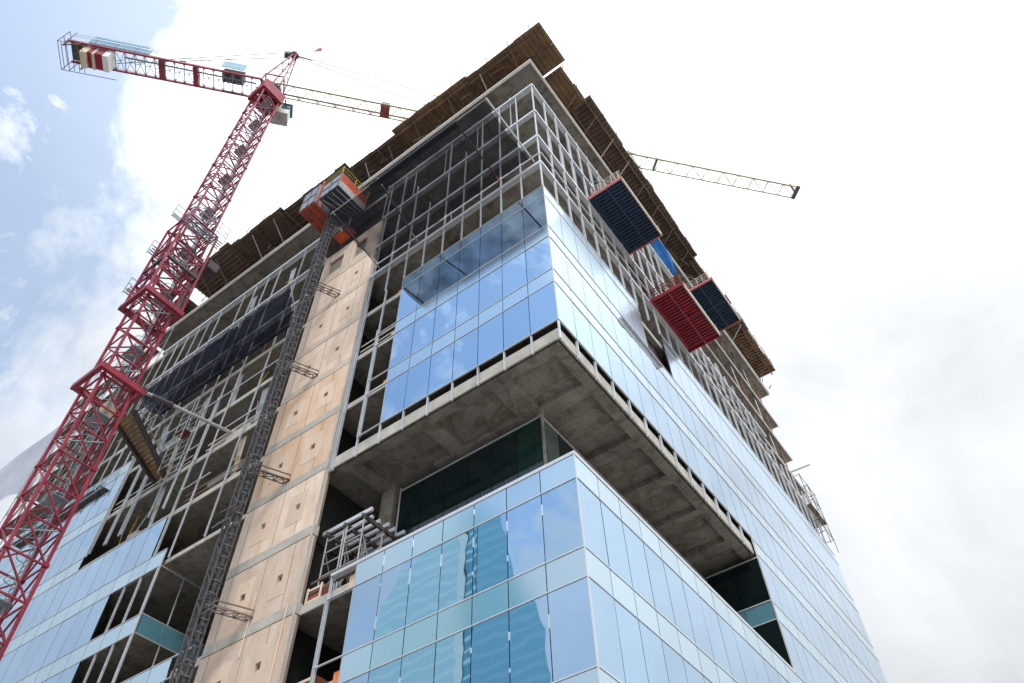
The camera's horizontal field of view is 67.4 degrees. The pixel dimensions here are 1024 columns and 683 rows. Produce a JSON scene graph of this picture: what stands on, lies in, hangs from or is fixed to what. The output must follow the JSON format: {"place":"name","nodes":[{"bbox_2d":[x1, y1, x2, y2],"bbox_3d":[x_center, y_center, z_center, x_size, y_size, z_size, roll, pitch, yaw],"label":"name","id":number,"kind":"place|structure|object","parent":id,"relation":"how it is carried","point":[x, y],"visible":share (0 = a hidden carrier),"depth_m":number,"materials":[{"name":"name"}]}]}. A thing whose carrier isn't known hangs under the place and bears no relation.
{"place":"outdoors","nodes":[
{"label":"outdoors","id":0,"kind":"place"},
{"bbox_2d":[298,675,326,682],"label":"timber crate","id":1,"kind":"object","parent":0,"point":[318,679],"visible":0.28,"depth_m":28.70,"materials":[{"name":"brown wood"}]},
{"bbox_2d":[317,507,405,590],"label":"shoring tower","id":2,"kind":"structure","parent":0,"point":[365,540],"depth_m":34.60,"materials":[{"name":"metal"}]},
{"bbox_2d":[0,59,886,682],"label":"office tower","id":3,"kind":"structure","parent":0,"point":[526,439],"depth_m":39.44,"materials":[{"name":"glass"}]},
{"bbox_2d":[0,410,78,500],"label":"tarpaulin","id":4,"kind":"object","parent":3,"relation":"attached to","point":[15,472],"visible":0.81,"depth_m":73.49,"materials":[{"name":"white plastic"}]},
{"bbox_2d":[0,314,175,544],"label":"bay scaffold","id":5,"kind":"object","parent":3,"relation":"attached to","point":[60,471],"visible":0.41,"depth_m":64.55,"materials":[{"name":"metal"}]},
{"bbox_2d":[117,398,170,483],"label":"platform","id":6,"kind":"structure","parent":3,"relation":"attached to","point":[138,428],"depth_m":48.23,"materials":[{"name":"brown wood"}]},
{"bbox_2d":[160,297,197,326],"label":"formwork table","id":7,"kind":"object","parent":3,"relation":"on","point":[191,305],"visible":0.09,"depth_m":74.47,"materials":[{"name":"brown wood"}]},
{"bbox_2d":[157,396,205,477],"bbox_3d":[-21.963,6.268,51.133,1.050,6.500,0.650,-31,-57,21],"label":"stair scaffold","id":8,"kind":"object","parent":3,"relation":"attached to","point":[182,433],"visible":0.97,"depth_m":51.05,"materials":[{"name":"grey metal"}]},
{"bbox_2d":[146,392,237,435],"bbox_3d":[-19.566,4.445,47.245,5.931,0.822,0.548,37,-61,-27],"label":"tie strut","id":9,"kind":"object","parent":3,"relation":"attached to","point":[164,401],"visible":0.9,"depth_m":46.94,"materials":[{"name":"metal"}]},
{"bbox_2d":[141,285,295,416],"bbox_3d":[-21.434,1.245,56.014,16.837,1.757,2.120,-31,-57,21],"label":"catch net","id":10,"kind":"object","parent":3,"relation":"attached to","point":[261,326],"visible":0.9,"depth_m":55.41,"materials":[{"name":"grey"}]},
{"bbox_2d":[189,240,250,300],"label":"formwork table","id":11,"kind":"object","parent":3,"relation":"on","point":[227,259],"visible":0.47,"depth_m":73.30,"materials":[{"name":"wood"}]},
{"bbox_2d":[229,203,300,270],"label":"formwork table","id":12,"kind":"object","parent":3,"relation":"on","point":[264,237],"visible":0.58,"depth_m":71.12,"materials":[{"name":"brown wood"}]},
{"bbox_2d":[304,582,328,604],"bbox_3d":[-8.056,10.620,31.950,0.900,0.750,0.590,-31,-57,21],"label":"timber crate","id":13,"kind":"object","parent":3,"relation":"on","point":[318,594],"visible":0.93,"depth_m":31.85,"materials":[{"name":"brown wood"}]},
{"bbox_2d":[284,160,362,230],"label":"formwork table","id":14,"kind":"object","parent":3,"relation":"on","point":[295,216],"visible":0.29,"depth_m":69.21,"materials":[{"name":"wood"}]},
{"bbox_2d":[349,133,408,182],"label":"formwork table","id":15,"kind":"object","parent":3,"relation":"on","point":[376,160],"visible":0.37,"depth_m":66.57,"materials":[{"name":"wood"}]},
{"bbox_2d":[391,100,444,150],"bbox_3d":[-6.817,-16.660,65.280,4.257,4.271,5.757,-31,-57,21],"label":"formwork table","id":16,"kind":"object","parent":3,"relation":"on","point":[421,123],"visible":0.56,"depth_m":64.81,"materials":[{"name":"brown wood"}]},
{"bbox_2d":[330,97,534,267],"bbox_3d":[-5.164,-9.379,47.517,12.790,0.788,4.871,-31,-57,21],"label":"catch net","id":17,"kind":"object","parent":3,"relation":"attached to","point":[442,173],"visible":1,"depth_m":47.10,"materials":[{"name":"grey"}]},
{"bbox_2d":[430,73,479,121],"bbox_3d":[-3.736,-18.459,63.978,3.968,4.340,5.672,-31,-57,21],"label":"formwork table","id":18,"kind":"object","parent":3,"relation":"on","point":[454,99],"visible":0.48,"depth_m":63.56,"materials":[{"name":"brown wood"}]},
{"bbox_2d":[463,20,564,100],"bbox_3d":[0.182,-21.546,61.568,7.608,4.241,3.725,-31,-57,21],"label":"formwork table","id":19,"kind":"object","parent":3,"relation":"on","point":[535,44],"visible":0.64,"depth_m":61.58,"materials":[{"name":"brown wood"}]},
{"bbox_2d":[544,63,584,120],"bbox_3d":[2.878,-19.363,63.231,5.529,4.191,3.735,-31,-57,21],"label":"formwork table","id":20,"kind":"object","parent":3,"relation":"on","point":[567,92],"visible":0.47,"depth_m":63.02,"materials":[{"name":"brown wood"}]},
{"bbox_2d":[569,92,653,198],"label":"formwork table","id":21,"kind":"object","parent":3,"relation":"on","point":[594,125],"visible":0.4,"depth_m":66.33,"materials":[{"name":"wood"}]},
{"bbox_2d":[586,170,662,254],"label":"loading platform","id":22,"kind":"structure","parent":3,"relation":"attached to","point":[624,214],"depth_m":52.68,"materials":[{"name":"blue metal"}]},
{"bbox_2d":[651,239,676,274],"bbox_3d":[10.674,-5.899,53.638,0.735,2.013,2.218,-31,-57,21],"label":"tarpaulin","id":23,"kind":"object","parent":22,"relation":"hanging from","point":[662,252],"visible":1,"depth_m":53.66,"materials":[{"name":"blue plastic"}]},
{"bbox_2d":[646,337,660,361],"bbox_3d":[8.392,0.384,47.619,0.150,4.150,3.300,-31,-57,21],"label":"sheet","id":24,"kind":"object","parent":3,"relation":"attached to","point":[652,348],"depth_m":48.45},
{"bbox_2d":[638,184,696,267],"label":"formwork table","id":25,"kind":"object","parent":3,"relation":"on","point":[676,244],"visible":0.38,"depth_m":71.72,"materials":[{"name":"wood"}]},
{"bbox_2d":[646,274,720,352],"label":"loading platform","id":26,"kind":"structure","parent":3,"relation":"attached to","point":[680,310],"depth_m":52.99,"materials":[{"name":"red metal"}]},
{"bbox_2d":[678,257,709,286],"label":"formwork table","id":27,"kind":"object","parent":3,"relation":"on","point":[693,269],"visible":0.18,"depth_m":74.41,"materials":[{"name":"wood"}]},
{"bbox_2d":[675,271,740,331],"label":"loading platform","id":28,"kind":"structure","parent":3,"relation":"attached to","point":[714,303],"depth_m":67.41,"materials":[{"name":"blue metal"}]},
{"bbox_2d":[723,289,747,340],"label":"formwork table","id":29,"kind":"object","parent":3,"relation":"on","point":[736,329],"visible":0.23,"depth_m":78.96,"materials":[{"name":"brown wood"}]},
{"bbox_2d":[731,330,775,388],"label":"formwork table","id":30,"kind":"object","parent":3,"relation":"on","point":[754,355],"visible":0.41,"depth_m":81.28,"materials":[{"name":"brown wood"}]},
{"bbox_2d":[791,464,809,472],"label":"steel pole","id":31,"kind":"object","parent":3,"relation":"attached to","point":[800,468],"visible":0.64,"depth_m":69.04,"materials":[{"name":"silver metal"}]},
{"bbox_2d":[791,473,838,551],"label":"corner scaffold","id":32,"kind":"object","parent":3,"relation":"on","point":[816,514],"visible":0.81,"depth_m":66.76,"materials":[{"name":"metal"}]},
{"bbox_2d":[0,0,1023,682],"label":"sky","id":33,"kind":"structure","parent":0,"point":[884,299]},
{"bbox_3d":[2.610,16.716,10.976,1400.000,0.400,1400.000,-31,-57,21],"label":"ground","id":34,"kind":"structure","parent":0,"visible":0},
{"bbox_2d":[169,210,340,682],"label":"hoist mast","id":35,"kind":"object","parent":34,"relation":"on","point":[192,631],"visible":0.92,"depth_m":38.59,"materials":[{"name":"metal"}]},
{"bbox_2d":[298,181,336,233],"bbox_3d":[-15.335,-10.882,62.001,1.790,3.836,2.550,-31,-57,21],"label":"hoist car","id":36,"kind":"object","parent":35,"relation":"attached to","point":[314,211],"visible":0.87,"depth_m":60.56,"materials":[{"name":"orange paint"}]},
{"bbox_2d":[333,226,349,243],"bbox_3d":[-12.636,-8.376,58.337,1.650,1.200,0.825,-31,-57,21],"label":"landing stage","id":37,"kind":"object","parent":35,"relation":"attached to","point":[342,236],"visible":0.45,"depth_m":57.99,"materials":[{"name":"orange paint"}]},
{"bbox_2d":[319,166,364,212],"bbox_3d":[-13.227,-11.528,60.691,2.030,3.420,2.910,-31,-57,21],"label":"hoist car","id":38,"kind":"object","parent":35,"relation":"attached to","point":[340,189],"visible":0.77,"depth_m":59.32,"materials":[{"name":"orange metal"}]},
{"bbox_2d":[0,31,799,660],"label":"tower crane","id":39,"kind":"object","parent":34,"relation":"on","point":[266,97],"visible":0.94,"depth_m":54.31,"materials":[{"name":"red paint"}]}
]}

